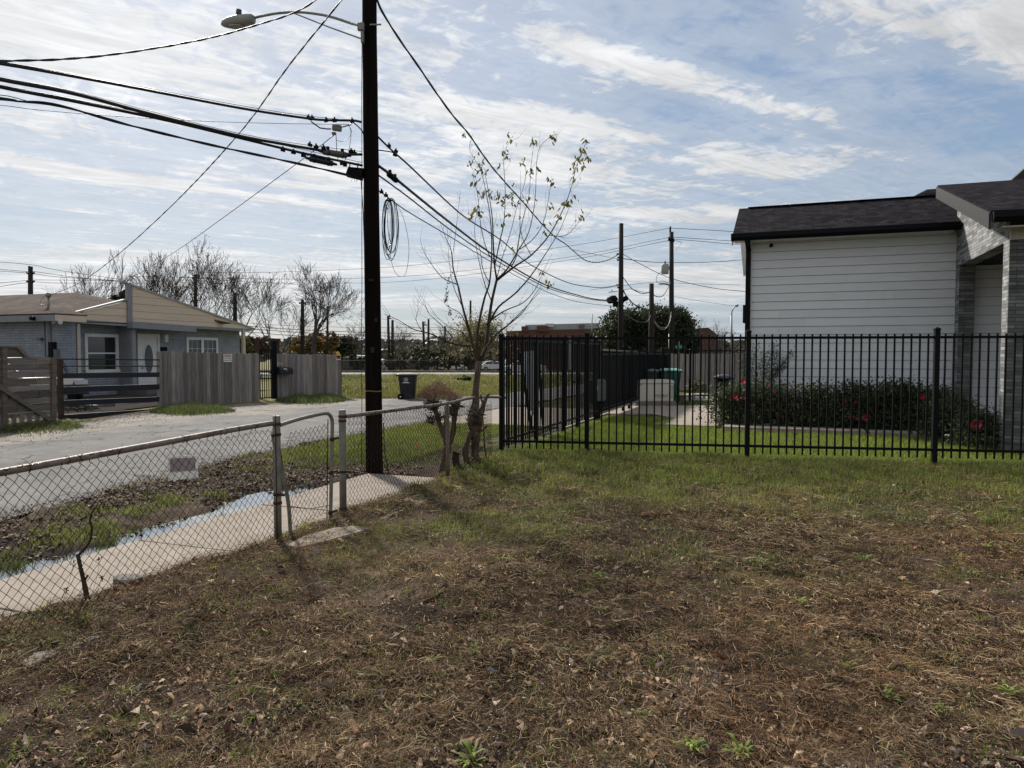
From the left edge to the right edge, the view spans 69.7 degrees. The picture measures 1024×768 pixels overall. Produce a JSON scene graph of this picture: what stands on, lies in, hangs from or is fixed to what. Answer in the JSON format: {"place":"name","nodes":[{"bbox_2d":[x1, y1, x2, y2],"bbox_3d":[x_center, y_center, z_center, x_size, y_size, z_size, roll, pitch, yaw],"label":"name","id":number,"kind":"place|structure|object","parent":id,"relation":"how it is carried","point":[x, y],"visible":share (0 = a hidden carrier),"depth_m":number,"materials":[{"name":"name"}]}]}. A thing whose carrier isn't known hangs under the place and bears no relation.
{"place":"outdoors","nodes":[
{"label":"outdoors","id":0,"kind":"place"},
{"bbox_2d":[0,0,315,62],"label":"cable","id":1,"kind":"object","parent":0,"point":[133,51],"visible":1,"depth_m":7.32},
{"bbox_2d":[0,473,467,676],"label":"sidewalk","id":2,"kind":"structure","parent":0,"point":[12,592],"depth_m":5.79,"materials":[{"name":"concrete"}]},
{"bbox_2d":[0,421,526,566],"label":"verge grass","id":3,"kind":"structure","parent":0,"point":[495,427],"depth_m":10.37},
{"bbox_2d":[0,386,570,519],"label":"road","id":4,"kind":"structure","parent":0,"point":[22,450],"depth_m":12.69,"materials":[{"name":"asphalt"}]},
{"bbox_2d":[0,397,524,521],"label":"road grit","id":5,"kind":"object","parent":4,"relation":"on","point":[77,497],"visible":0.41,"depth_m":11.44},
{"bbox_2d":[395,373,418,398],"bbox_3d":[-3.499,0.072,24.504,0.727,0.890,0.584,0,2,0],"label":"wheeled bin","id":6,"kind":"object","parent":4,"relation":"on","point":[407,383],"visible":1,"depth_m":24.27,"materials":[{"name":"plastic"}]},
{"bbox_2d":[260,372,552,373],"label":"cross street","id":7,"kind":"structure","parent":0,"point":[429,373],"depth_m":54.55,"materials":[{"name":"asphalt"}]},
{"bbox_2d":[0,360,1023,767],"bbox_3d":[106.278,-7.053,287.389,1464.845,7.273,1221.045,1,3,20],"label":"ground","id":8,"kind":"structure","parent":0,"point":[386,624],"depth_m":4.21,"materials":[{"name":"soil"}]},
{"bbox_2d":[0,346,56,427],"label":"old board fence","id":9,"kind":"object","parent":8,"relation":"on","point":[48,394],"visible":0.88,"depth_m":15.47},
{"bbox_2d":[0,417,86,435],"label":"roadside weeds","id":10,"kind":"object","parent":8,"relation":"on","point":[23,427],"visible":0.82,"depth_m":14.78,"materials":[{"name":"green plant"}]},
{"bbox_2d":[7,394,156,418],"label":"driveway","id":11,"kind":"structure","parent":8,"relation":"on","point":[120,406],"depth_m":21.23,"materials":[{"name":"concrete"}]},
{"bbox_2d":[7,357,88,405],"bbox_3d":[-14.693,-0.118,22.321,4.266,1.395,1.710,2,3,35],"label":"parked car","id":12,"kind":"object","parent":11,"relation":"on","point":[71,382],"visible":0.2,"depth_m":21.55,"materials":[{"name":"paint"}]},
{"bbox_2d":[63,505,102,600],"bbox_3d":[-2.640,1.046,4.484,0.270,0.611,0.073,0,2,-6],"label":"leafless sapling","id":13,"kind":"object","parent":8,"relation":"on","point":[83,580],"visible":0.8,"depth_m":4.47,"materials":[{"name":"brown plant"}]},
{"bbox_2d":[44,257,148,298],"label":"bare tree","id":14,"kind":"object","parent":8,"relation":"on","point":[112,289],"visible":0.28,"depth_m":52.06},
{"bbox_2d":[57,351,162,418],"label":"bar gate","id":15,"kind":"structure","parent":8,"relation":"on","point":[62,389],"depth_m":18.35,"materials":[{"name":"black metal"}]},
{"bbox_2d":[113,574,141,586],"bbox_3d":[-2.538,1.322,4.840,0.205,0.110,0.151,1,3,20],"label":"concrete chunk","id":16,"kind":"object","parent":8,"relation":"on","point":[120,576],"visible":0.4,"depth_m":4.80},
{"bbox_2d":[0,281,257,398],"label":"house","id":17,"kind":"structure","parent":8,"relation":"on","point":[141,323],"depth_m":26.92,"materials":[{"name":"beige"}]},
{"bbox_2d":[84,333,119,372],"bbox_3d":[-14.752,-1.107,26.460,0.120,1.385,1.447,1,3,20],"label":"window frame","id":18,"kind":"structure","parent":17,"relation":"in","point":[96,346],"depth_m":26.45,"materials":[{"name":"white paint"}]},
{"bbox_2d":[140,336,156,383],"bbox_3d":[-14.024,-0.762,28.409,0.120,2.169,0.859,1,3,20],"label":"door","id":19,"kind":"structure","parent":17,"relation":"in","point":[148,344],"depth_m":28.38,"materials":[{"name":"white paint"}]},
{"bbox_2d":[49,0,341,295],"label":"cable","id":20,"kind":"object","parent":17,"relation":"attached to","point":[319,27],"visible":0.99,"depth_m":11.85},
{"bbox_2d":[186,337,217,352],"bbox_3d":[-13.052,-1.290,31.034,0.120,1.351,1.845,1,3,20],"label":"window frame","id":21,"kind":"structure","parent":17,"relation":"in","point":[196,344],"depth_m":30.96,"materials":[{"name":"white paint"}]},
{"bbox_2d":[0,415,284,643],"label":"chain link fence","id":22,"kind":"object","parent":8,"relation":"on","point":[275,423],"visible":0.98,"depth_m":4.64,"materials":[{"name":"metal"}]},
{"bbox_2d":[168,455,197,480],"bbox_3d":[-2.222,0.565,4.979,0.014,0.181,0.265,1,3,20],"label":"blank sign","id":23,"kind":"object","parent":22,"relation":"attached to","point":[182,468],"visible":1,"depth_m":4.96,"materials":[{"name":"plastic"}]},
{"bbox_2d":[271,411,338,534],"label":"chain link gate","id":24,"kind":"structure","parent":22,"relation":"attached to","point":[331,511],"depth_m":6.29,"materials":[{"name":"metal"}]},
{"bbox_2d":[109,249,202,302],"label":"bare tree","id":25,"kind":"object","parent":8,"relation":"on","point":[153,286],"visible":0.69,"depth_m":49.44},
{"bbox_2d":[0,486,316,579],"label":"ditch water","id":26,"kind":"structure","parent":8,"relation":"on","point":[59,559],"depth_m":6.74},
{"bbox_2d":[149,400,235,417],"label":"roadside weeds","id":27,"kind":"object","parent":8,"relation":"on","point":[196,408],"visible":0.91,"depth_m":18.58,"materials":[{"name":"green plant"}]},
{"bbox_2d":[139,233,259,317],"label":"bare tree","id":28,"kind":"object","parent":8,"relation":"on","point":[207,268],"visible":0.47,"depth_m":51.15,"materials":[{"name":"brown plant"}]},
{"bbox_2d":[173,249,297,337],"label":"bare tree","id":29,"kind":"object","parent":8,"relation":"on","point":[234,287],"visible":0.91,"depth_m":49.27,"materials":[{"name":"brown plant"}]},
{"bbox_2d":[0,435,496,566],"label":"verge leaves","id":30,"kind":"object","parent":8,"relation":"on","point":[26,537],"visible":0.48,"depth_m":8.25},
{"bbox_2d":[160,351,341,406],"bbox_3d":[-8.042,-0.240,23.364,0.096,1.610,6.157,2,3,43],"label":"plank fence","id":31,"kind":"object","parent":8,"relation":"on","point":[210,377],"visible":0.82,"depth_m":22.73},
{"bbox_2d":[259,341,276,398],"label":"walk gate","id":32,"kind":"structure","parent":31,"relation":"attached to","point":[273,365],"depth_m":23.63,"materials":[{"name":"black metal"}]},
{"bbox_2d":[226,275,329,373],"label":"bare tree","id":33,"kind":"object","parent":8,"relation":"on","point":[305,321],"visible":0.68,"depth_m":53.32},
{"bbox_2d":[299,300,305,354],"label":"utility pole","id":34,"kind":"object","parent":8,"relation":"on","point":[302,345],"visible":0.49,"depth_m":53.78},
{"bbox_2d":[288,332,325,354],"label":"leafy tree","id":35,"kind":"object","parent":8,"relation":"on","point":[294,347],"visible":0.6,"depth_m":71.11,"materials":[{"name":"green plant"}]},
{"bbox_2d":[275,392,345,405],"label":"roadside weeds","id":36,"kind":"object","parent":8,"relation":"on","point":[299,398],"visible":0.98,"depth_m":22.88,"materials":[{"name":"green plant"}]},
{"bbox_2d":[282,258,364,354],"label":"bare tree","id":37,"kind":"object","parent":8,"relation":"on","point":[328,287],"visible":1,"depth_m":49.48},
{"bbox_2d":[287,526,368,548],"bbox_3d":[-1.519,1.281,5.989,0.279,0.100,0.759,2,3,34],"label":"gate landing","id":38,"kind":"object","parent":8,"relation":"on","point":[345,534],"visible":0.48,"depth_m":6.00,"materials":[{"name":"concrete"}]},
{"bbox_2d":[318,331,341,354],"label":"leafy tree","id":39,"kind":"object","parent":8,"relation":"on","point":[333,345],"visible":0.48,"depth_m":73.71,"materials":[{"name":"green plant"}]},
{"bbox_2d":[322,335,358,369],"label":"leafy tree","id":40,"kind":"object","parent":8,"relation":"on","point":[344,349],"visible":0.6,"depth_m":78.94,"materials":[{"name":"green plant"}]},
{"bbox_2d":[360,0,387,473],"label":"utility pole","id":41,"kind":"object","parent":8,"relation":"on","point":[373,365],"visible":0.91,"depth_m":9.24,"materials":[{"name":"wood"}]},
{"bbox_2d":[0,63,360,122],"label":"cable","id":42,"kind":"object","parent":41,"relation":"attached to","point":[147,90],"visible":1,"depth_m":7.47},
{"bbox_2d":[4,62,333,118],"bbox_3d":[-7.604,-2.199,0.586,0.702,1.464,20.756,1,3,31],"label":"cable","id":43,"kind":"object","parent":42,"relation":"attached to","point":[160,90],"visible":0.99,"depth_m":7.43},
{"bbox_2d":[0,77,362,155],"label":"cable","id":44,"kind":"object","parent":41,"relation":"attached to","point":[10,81],"visible":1,"depth_m":7.49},
{"bbox_2d":[318,146,350,157],"bbox_3d":[-2.171,-2.844,9.023,0.435,0.118,0.080,-2,3,-41],"label":"splice case","id":45,"kind":"object","parent":44,"relation":"attached to","point":[334,153],"visible":1,"depth_m":8.98,"materials":[{"name":"black metal"}]},
{"bbox_2d":[0,85,362,166],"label":"cable","id":46,"kind":"object","parent":41,"relation":"attached to","point":[120,110],"visible":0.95,"depth_m":7.48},
{"bbox_2d":[0,97,362,178],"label":"cable","id":47,"kind":"object","parent":41,"relation":"attached to","point":[142,128],"visible":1,"depth_m":7.76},
{"bbox_2d":[221,9,364,43],"bbox_3d":[-2.887,-4.689,9.706,2.486,0.866,0.290,1,3,27],"label":"street lamp","id":48,"kind":"object","parent":41,"relation":"attached to","point":[239,20],"visible":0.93,"depth_m":9.95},
{"bbox_2d":[311,121,362,160],"bbox_3d":[-2.144,-3.005,9.078,0.688,0.545,0.139,-1,3,-26],"label":"cable tap","id":49,"kind":"object","parent":41,"relation":"attached to","point":[336,127],"visible":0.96,"depth_m":9.07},
{"bbox_2d":[1,105,349,124],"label":"cable","id":50,"kind":"object","parent":49,"relation":"attached to","point":[150,118],"visible":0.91,"depth_m":7.89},
{"bbox_2d":[346,163,363,181],"bbox_3d":[-1.962,-2.641,9.207,0.206,0.226,0.215,0,2,0],"label":"terminal box","id":51,"kind":"object","parent":41,"relation":"attached to","point":[354,172],"visible":1,"depth_m":9.16,"materials":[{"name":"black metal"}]},
{"bbox_2d":[379,190,609,305],"bbox_3d":[0.847,-2.651,18.709,0.724,0.415,19.474,1,3,17],"label":"cable","id":52,"kind":"object","parent":41,"relation":"attached to","point":[471,249],"visible":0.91,"depth_m":12.50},
{"bbox_2d":[382,198,408,276],"bbox_3d":[-1.527,-1.923,9.627,0.360,1.035,0.073,0,2,0],"label":"cable coil","id":53,"kind":"object","parent":52,"relation":"hanging from","point":[385,209],"visible":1,"depth_m":9.62,"materials":[{"name":"black metal"}]},
{"bbox_2d":[376,0,616,262],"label":"cable","id":54,"kind":"object","parent":41,"relation":"attached to","point":[420,69],"visible":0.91,"depth_m":11.11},
{"bbox_2d":[379,175,614,301],"bbox_3d":[0.809,-2.821,18.710,0.784,0.457,19.467,1,3,17],"label":"cable","id":55,"kind":"object","parent":41,"relation":"attached to","point":[467,241],"visible":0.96,"depth_m":12.62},
{"bbox_2d":[378,136,616,287],"bbox_3d":[0.848,-3.236,18.680,0.720,0.590,19.470,1,3,17],"label":"cable","id":56,"kind":"object","parent":41,"relation":"attached to","point":[404,161],"visible":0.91,"depth_m":12.08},
{"bbox_2d":[379,165,617,300],"bbox_3d":[0.809,-2.903,18.710,0.798,0.549,19.474,1,3,17],"label":"cable","id":57,"kind":"object","parent":41,"relation":"attached to","point":[424,202],"visible":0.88,"depth_m":12.79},
{"bbox_2d":[381,324,420,359],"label":"bare tree","id":58,"kind":"object","parent":8,"relation":"on","point":[400,342],"visible":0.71,"depth_m":77.48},
{"bbox_2d":[260,370,567,372],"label":"street kerb","id":59,"kind":"structure","parent":8,"relation":"on","point":[351,371],"depth_m":57.47,"materials":[{"name":"concrete"}]},
{"bbox_2d":[342,360,498,369],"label":"chain link fence","id":60,"kind":"object","parent":8,"relation":"on","point":[420,366],"visible":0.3,"depth_m":62.41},
{"bbox_2d":[338,396,505,513],"bbox_3d":[-0.730,0.657,9.020,0.279,1.033,4.887,1,3,18],"label":"chain link fence","id":61,"kind":"object","parent":8,"relation":"on","point":[342,417],"visible":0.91,"depth_m":7.75,"materials":[{"name":"metal"}]},
{"bbox_2d":[409,346,446,369],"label":"leafy tree","id":62,"kind":"object","parent":8,"relation":"on","point":[425,352],"visible":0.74,"depth_m":73.73,"materials":[{"name":"green plant"}]},
{"bbox_2d":[357,349,498,369],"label":"hedge","id":63,"kind":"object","parent":8,"relation":"on","point":[411,364],"depth_m":169.93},
{"bbox_2d":[402,379,470,398],"bbox_3d":[-2.532,0.272,24.701,2.468,0.888,2.125,-1,3,-25],"label":"brush pile","id":64,"kind":"object","parent":8,"relation":"on","point":[426,393],"visible":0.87,"depth_m":24.45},
{"bbox_2d":[420,391,487,472],"bbox_3d":[-0.788,0.649,9.469,0.984,1.192,0.605,1,3,20],"label":"pruned shrub","id":65,"kind":"object","parent":8,"relation":"on","point":[472,420],"visible":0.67,"depth_m":9.35,"materials":[{"name":"brown plant"}]},
{"bbox_2d":[341,372,567,397],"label":"field weeds","id":66,"kind":"object","parent":8,"relation":"on","point":[351,386],"visible":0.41,"depth_m":31.72,"materials":[{"name":"green plant"}]},
{"bbox_2d":[453,739,487,767],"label":"weed","id":67,"kind":"object","parent":8,"relation":"on","point":[470,750],"visible":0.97,"depth_m":2.82,"materials":[{"name":"green plant"}]},
{"bbox_2d":[431,303,517,368],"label":"bare tree","id":68,"kind":"object","parent":8,"relation":"on","point":[493,329],"visible":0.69,"depth_m":61.47,"materials":[{"name":"brown plant"}]},
{"bbox_2d":[382,129,591,466],"bbox_3d":[-0.362,-1.086,9.693,2.803,4.553,0.725,0,2,1],"label":"young tree","id":69,"kind":"object","parent":8,"relation":"on","point":[479,358],"visible":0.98,"depth_m":9.67,"materials":[{"name":"brown plant"}]},
{"bbox_2d":[253,335,744,361],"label":"distant trees","id":70,"kind":"object","parent":8,"relation":"on","point":[433,346],"visible":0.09,"depth_m":157.11,"materials":[{"name":"green plant"}]},
{"bbox_2d":[0,450,1023,767],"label":"dead grass thatch","id":71,"kind":"object","parent":8,"relation":"on","point":[540,710],"visible":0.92,"depth_m":3.80,"materials":[{"name":"plant"}]},
{"bbox_2d":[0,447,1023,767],"bbox_3d":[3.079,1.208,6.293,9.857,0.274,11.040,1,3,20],"label":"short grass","id":72,"kind":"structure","parent":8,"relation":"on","point":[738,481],"depth_m":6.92,"materials":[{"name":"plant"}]},
{"bbox_2d":[0,499,1023,767],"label":"leaf crumbs","id":73,"kind":"object","parent":8,"relation":"on","point":[524,675],"visible":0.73,"depth_m":3.46,"materials":[{"name":"plant"}]},
{"bbox_2d":[0,471,1023,767],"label":"green sprouts","id":74,"kind":"object","parent":8,"relation":"on","point":[440,673],"visible":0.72,"depth_m":3.53,"materials":[{"name":"green plant"}]},
{"bbox_2d":[0,458,1023,767],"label":"fallen leaves","id":75,"kind":"object","parent":8,"relation":"on","point":[198,706],"depth_m":3.31,"materials":[{"name":"plant"}]},
{"bbox_2d":[441,407,615,428],"bbox_3d":[0.505,0.814,17.997,3.150,0.100,5.000,1,3,20],"label":"driveway apron","id":76,"kind":"object","parent":8,"relation":"on","point":[495,416],"visible":0.29,"depth_m":17.36,"materials":[{"name":"concrete"}]},
{"bbox_2d":[504,335,600,446],"bbox_3d":[0.950,0.056,13.993,0.114,1.908,6.208,1,3,20],"label":"iron fence","id":77,"kind":"object","parent":8,"relation":"on","point":[561,387],"visible":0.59,"depth_m":13.19,"materials":[{"name":"black metal"}]},
{"bbox_2d":[506,323,598,369],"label":"brick building","id":78,"kind":"structure","parent":8,"relation":"on","point":[561,330],"depth_m":129.75,"materials":[{"name":"brown brick"}]},
{"bbox_2d":[592,356,605,420],"bbox_3d":[1.947,-0.049,16.880,0.395,1.875,0.265,0,2,0],"label":"equipment box","id":79,"kind":"object","parent":8,"relation":"on","point":[599,391],"visible":0.41,"depth_m":16.77,"materials":[{"name":"black metal"}]},
{"bbox_2d":[606,223,627,349],"bbox_3d":[3.974,-2.741,27.764,0.919,6.639,0.391,-2,3,-35],"label":"utility pole","id":80,"kind":"object","parent":8,"relation":"on","point":[620,298],"visible":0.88,"depth_m":27.78,"materials":[{"name":"black wood"}]},
{"bbox_2d":[602,346,667,413],"bbox_3d":[3.871,-0.222,21.903,0.086,1.798,10.742,1,3,20],"label":"screened fence","id":81,"kind":"object","parent":8,"relation":"on","point":[635,390],"visible":0.48,"depth_m":19.71,"materials":[{"name":"black metal"}]},
{"bbox_2d":[591,298,700,351],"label":"oak tree","id":82,"kind":"object","parent":8,"relation":"on","point":[684,323],"visible":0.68,"depth_m":54.24,"materials":[{"name":"green plant"}]},
{"bbox_2d":[649,283,653,352],"bbox_3d":[6.265,-2.066,32.943,0.272,4.854,0.276,1,3,20],"label":"utility pole","id":83,"kind":"object","parent":8,"relation":"on","point":[651,316],"visible":0.58,"depth_m":32.81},
{"bbox_2d":[632,379,675,405],"bbox_3d":[4.125,0.262,21.744,1.243,0.785,0.780,0,2,-10],"label":"generator","id":84,"kind":"object","parent":8,"relation":"on","point":[651,392],"visible":0.75,"depth_m":21.42,"materials":[{"name":"metal"}]},
{"bbox_2d":[297,447,1023,606],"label":"fence line grass","id":85,"kind":"structure","parent":8,"relation":"on","point":[879,462],"depth_m":9.43,"materials":[{"name":"plant"}]},
{"bbox_2d":[656,226,681,352],"bbox_3d":[8.497,-4.217,39.804,1.351,8.574,0.395,0,2,-11],"label":"utility pole","id":86,"kind":"object","parent":8,"relation":"on","point":[666,268],"visible":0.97,"depth_m":39.71,"materials":[{"name":"black wood"}]},
{"bbox_2d":[659,368,682,400],"bbox_3d":[5.058,0.028,23.523,0.696,1.059,0.864,0,2,6],"label":"wheeled bin","id":87,"kind":"object","parent":8,"relation":"on","point":[675,378],"visible":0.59,"depth_m":23.16,"materials":[{"name":"green plastic"}]},
{"bbox_2d":[660,330,703,353],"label":"oak tree","id":88,"kind":"object","parent":8,"relation":"on","point":[696,345],"visible":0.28,"depth_m":59.45,"materials":[{"name":"green plant"}]},
{"bbox_2d":[670,735,709,751],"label":"weed","id":89,"kind":"object","parent":8,"relation":"on","point":[691,743],"visible":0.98,"depth_m":2.85,"materials":[{"name":"green plant"}]},
{"bbox_2d":[661,348,744,400],"bbox_3d":[6.069,-0.255,23.239,2.819,1.750,0.073,0,2,-10],"label":"iron fence","id":90,"kind":"object","parent":8,"relation":"on","point":[690,358],"visible":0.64,"depth_m":23.15,"materials":[{"name":"black metal"}]},
{"bbox_2d":[383,451,1023,578],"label":"ground cover","id":91,"kind":"object","parent":8,"relation":"on","point":[616,521],"visible":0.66,"depth_m":6.96,"materials":[{"name":"green plant"}]},
{"bbox_2d":[696,328,715,353],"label":"brick building","id":92,"kind":"structure","parent":8,"relation":"on","point":[706,340],"depth_m":139.78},
{"bbox_2d":[671,353,742,389],"bbox_3d":[8.567,-0.522,30.924,5.333,1.538,0.102,0,2,-11],"label":"board fence","id":93,"kind":"object","parent":8,"relation":"on","point":[720,364],"visible":0.29,"depth_m":30.80,"materials":[{"name":"grey wood"}]},
{"bbox_2d":[701,320,744,353],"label":"bare tree","id":94,"kind":"object","parent":8,"relation":"on","point":[721,341],"visible":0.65,"depth_m":72.08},
{"bbox_2d":[720,732,754,759],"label":"weed","id":95,"kind":"object","parent":8,"relation":"on","point":[745,748],"visible":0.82,"depth_m":2.82,"materials":[{"name":"green plant"}]},
{"bbox_2d":[498,327,1023,465],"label":"iron fence","id":96,"kind":"object","parent":8,"relation":"on","point":[934,449],"visible":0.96,"depth_m":10.36,"materials":[{"name":"black metal"}]},
{"bbox_2d":[507,414,1023,464],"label":"lawn","id":97,"kind":"structure","parent":8,"relation":"on","point":[727,439],"depth_m":12.55,"materials":[{"name":"green plant"}]},
{"bbox_2d":[717,420,921,433],"bbox_3d":[6.518,0.906,14.944,4.450,0.080,1.640,1,3,20],"label":"flower bed","id":98,"kind":"object","parent":8,"relation":"on","point":[719,426],"visible":0.07,"depth_m":14.96,"materials":[{"name":"soil"}]},
{"bbox_2d":[694,377,776,425],"bbox_3d":[4.686,0.351,15.308,1.837,1.019,1.437,1,3,20],"label":"rose bush","id":99,"kind":"object","parent":98,"relation":"on","point":[735,419],"visible":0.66,"depth_m":15.17,"materials":[{"name":"green plant"}]},
{"bbox_2d":[733,341,797,388],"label":"wispy plant","id":100,"kind":"object","parent":98,"relation":"on","point":[775,370],"visible":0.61,"depth_m":15.59,"materials":[{"name":"green plant"}]},
{"bbox_2d":[728,373,828,426],"bbox_3d":[5.479,0.328,15.054,2.012,1.087,1.215,1,3,20],"label":"rose bush","id":101,"kind":"object","parent":98,"relation":"on","point":[767,392],"visible":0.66,"depth_m":14.92,"materials":[{"name":"green plant"}]},
{"bbox_2d":[764,377,871,427],"bbox_3d":[6.131,0.364,14.793,2.042,1.037,1.341,1,3,20],"label":"rose bush","id":102,"kind":"object","parent":98,"relation":"on","point":[823,395],"visible":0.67,"depth_m":14.60,"materials":[{"name":"green plant"}]},
{"bbox_2d":[807,376,904,429],"bbox_3d":[6.902,0.370,14.521,2.112,1.045,1.309,1,3,20],"label":"rose bush","id":103,"kind":"object","parent":98,"relation":"on","point":[864,391],"visible":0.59,"depth_m":14.39,"materials":[{"name":"green plant"}]},
{"bbox_2d":[858,375,928,430],"bbox_3d":[7.588,0.359,14.282,1.434,1.088,1.918,-2,3,-44],"label":"rose bush","id":104,"kind":"object","parent":98,"relation":"on","point":[897,400],"visible":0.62,"depth_m":14.23,"materials":[{"name":"green plant"}]},
{"bbox_2d":[894,383,964,430],"bbox_3d":[8.134,0.419,13.955,1.946,0.996,1.399,3,4,49],"label":"rose bush","id":105,"kind":"object","parent":98,"relation":"on","point":[923,396],"visible":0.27,"depth_m":13.97,"materials":[{"name":"green plant"}]},
{"bbox_2d":[722,424,946,438],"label":"garden kerb","id":106,"kind":"structure","parent":8,"relation":"on","point":[807,429],"depth_m":13.93,"materials":[{"name":"concrete"}]},
{"bbox_2d":[731,168,1023,449],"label":"modern house","id":107,"kind":"structure","parent":8,"relation":"on","point":[948,259],"depth_m":15.22,"materials":[{"name":"white"}]},
{"bbox_2d":[906,385,991,439],"bbox_3d":[7.700,0.486,12.885,1.496,0.954,1.420,1,3,20],"label":"rose bush","id":108,"kind":"object","parent":8,"relation":"on","point":[948,408],"visible":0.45,"depth_m":12.73,"materials":[{"name":"green plant"}]},
{"bbox_2d":[940,401,1001,447],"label":"rose bush","id":109,"kind":"object","parent":8,"relation":"on","point":[973,424],"visible":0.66,"depth_m":11.80,"materials":[{"name":"green plant"}]},
{"bbox_2d":[0,0,1023,349],"label":"sky","id":110,"kind":"structure","parent":0,"point":[692,114],"materials":[{"name":"blue"}]},
{"bbox_2d":[607,405,728,426],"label":"driveway","id":111,"kind":"structure","parent":0,"point":[650,409],"depth_m":18.56,"materials":[{"name":"concrete"}]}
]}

